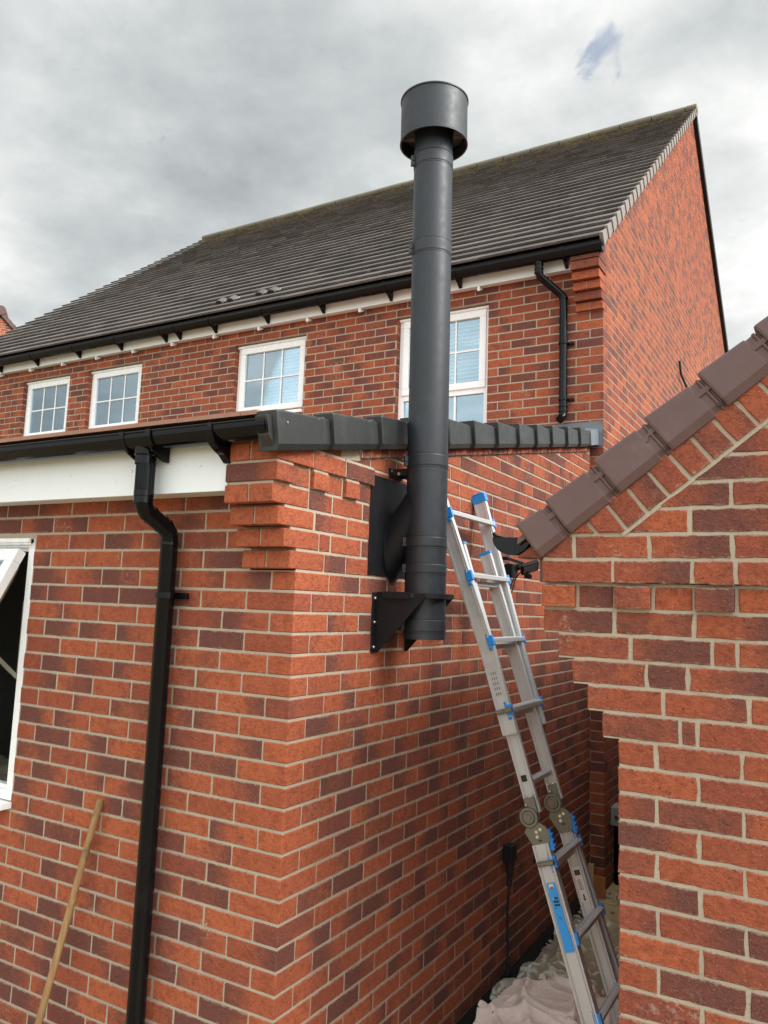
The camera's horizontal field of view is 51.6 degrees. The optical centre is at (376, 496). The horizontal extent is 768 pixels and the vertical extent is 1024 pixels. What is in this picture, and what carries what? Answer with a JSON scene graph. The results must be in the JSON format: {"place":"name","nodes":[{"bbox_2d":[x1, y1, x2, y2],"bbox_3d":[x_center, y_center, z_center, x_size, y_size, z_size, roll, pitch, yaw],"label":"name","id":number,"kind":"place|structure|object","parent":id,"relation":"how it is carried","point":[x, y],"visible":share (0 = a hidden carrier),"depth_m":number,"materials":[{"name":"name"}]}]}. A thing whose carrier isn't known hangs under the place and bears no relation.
{"place":"outdoors","nodes":[
{"label":"outdoors","id":0,"kind":"place"},
{"bbox_2d":[0,757,8,781],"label":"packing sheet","id":1,"kind":"object","parent":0,"point":[3,765],"visible":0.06,"depth_m":4.28,"materials":[{"name":"black plastic"}]},
{"bbox_2d":[0,305,19,336],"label":"distant house","id":2,"kind":"structure","parent":0,"point":[6,324],"depth_m":24.48,"materials":[{"name":"brick"}]},
{"bbox_2d":[0,0,767,349],"label":"sky","id":3,"kind":"structure","parent":0,"point":[133,132],"materials":[{"name":"grey"}]},
{"bbox_2d":[529,882,619,996],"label":"path","id":4,"kind":"structure","parent":0,"point":[588,954],"depth_m":4.72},
{"bbox_2d":[447,492,619,1023],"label":"folding ladder","id":5,"kind":"object","parent":4,"relation":"on","point":[570,936],"visible":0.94,"depth_m":3.60,"materials":[{"name":"metal"}]},
{"bbox_2d":[473,971,614,1023],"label":"dust sheet","id":6,"kind":"object","parent":4,"relation":"on","point":[528,1000],"visible":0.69,"depth_m":3.85,"materials":[{"name":"beige fabric"}]},
{"bbox_2d":[492,918,618,996],"bbox_3d":[1.329,2.627,4.378,0.993,0.068,1.510,-2,-9,30],"label":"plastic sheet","id":7,"kind":"object","parent":4,"relation":"on","point":[594,962],"visible":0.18,"depth_m":4.58,"materials":[{"name":"grey plastic"}]},
{"bbox_2d":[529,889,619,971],"bbox_3d":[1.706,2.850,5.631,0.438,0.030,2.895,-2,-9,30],"label":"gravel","id":8,"kind":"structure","parent":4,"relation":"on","point":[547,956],"depth_m":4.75,"materials":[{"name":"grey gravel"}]},
{"bbox_2d":[593,875,605,898],"bbox_3d":[1.587,2.781,5.646,0.085,0.146,0.035,-2,-9,30],"label":"timber offcut","id":9,"kind":"object","parent":4,"relation":"on","point":[599,882],"visible":0.76,"depth_m":5.63,"materials":[{"name":"brown wood"}]},
{"bbox_2d":[588,863,593,880],"bbox_3d":[1.554,2.766,5.749,0.040,0.201,0.034,-2,-9,30],"label":"timber offcut","id":10,"kind":"object","parent":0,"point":[591,867],"visible":0.46,"depth_m":5.75,"materials":[{"name":"brown wood"}]},
{"label":"ground","id":11,"kind":"structure","parent":0,"visible":0},
{"bbox_2d":[34,798,102,1023],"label":"wooden pole","id":12,"kind":"object","parent":11,"relation":"on","point":[67,917],"visible":1,"depth_m":3.08,"materials":[{"name":"brown wood"}]},
{"bbox_2d":[0,409,602,1023],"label":"brick extension","id":13,"kind":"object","parent":11,"relation":"on","point":[312,805],"visible":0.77,"depth_m":3.17,"materials":[{"name":"red brick"}]},
{"bbox_2d":[0,538,35,810],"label":"window","id":14,"kind":"structure","parent":13,"relation":"in","point":[12,550],"depth_m":3.54,"materials":[{"name":"white plastic"}]},
{"bbox_2d":[368,80,468,652],"bbox_3d":[0.223,-0.579,3.491,0.313,2.500,0.408,-2,-9,30],"label":"flue pipe","id":15,"kind":"object","parent":13,"relation":"attached to","point":[408,532],"visible":1,"depth_m":3.40,"materials":[{"name":"metal"}]},
{"bbox_2d":[503,842,516,979],"bbox_3d":[0.734,2.291,4.383,0.060,0.705,0.083,-2,-9,30],"label":"shovel","id":16,"kind":"object","parent":13,"relation":"on","point":[509,854],"visible":0.98,"depth_m":4.39,"materials":[{"name":"black"}]},
{"bbox_2d":[502,557,538,592],"bbox_3d":[0.822,0.471,4.524,0.202,0.244,0.192,-2,-9,30],"label":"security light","id":17,"kind":"object","parent":13,"relation":"attached to","point":[525,569],"visible":0.88,"depth_m":4.52,"materials":[{"name":"black plastic"}]},
{"bbox_2d":[0,104,728,889],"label":"brick house","id":18,"kind":"structure","parent":11,"relation":"on","point":[584,280],"depth_m":8.28,"materials":[{"name":"red brick"}]},
{"bbox_2d":[23,376,69,435],"bbox_3d":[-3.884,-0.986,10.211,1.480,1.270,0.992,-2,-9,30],"label":"window","id":19,"kind":"structure","parent":18,"relation":"in","point":[47,400],"depth_m":9.91,"materials":[{"name":"white plastic"}]},
{"bbox_2d":[88,364,141,428],"bbox_3d":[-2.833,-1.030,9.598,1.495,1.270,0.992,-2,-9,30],"label":"window","id":20,"kind":"structure","parent":18,"relation":"in","point":[115,394],"depth_m":9.29,"materials":[{"name":"white plastic"}]},
{"bbox_2d":[236,336,305,412],"bbox_3d":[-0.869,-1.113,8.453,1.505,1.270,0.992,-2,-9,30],"label":"window","id":21,"kind":"structure","parent":18,"relation":"in","point":[270,374],"depth_m":8.13,"materials":[{"name":"white plastic"}]},
{"bbox_2d":[398,305,488,422],"bbox_3d":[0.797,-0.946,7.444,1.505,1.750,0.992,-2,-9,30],"label":"window","id":22,"kind":"structure","parent":18,"relation":"in","point":[468,366],"depth_m":7.22,"materials":[{"name":"white plastic"}]},
{"bbox_2d":[611,802,619,884],"bbox_3d":[1.845,2.633,6.016,0.099,0.555,0.195,-2,-9,30],"label":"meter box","id":23,"kind":"object","parent":18,"relation":"attached to","point":[615,818],"visible":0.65,"depth_m":5.96,"materials":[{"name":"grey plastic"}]},
{"bbox_2d":[492,316,767,1023],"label":"brick garage","id":24,"kind":"structure","parent":11,"relation":"on","point":[646,545],"depth_m":2.25,"materials":[{"name":"red brick"}]}
]}

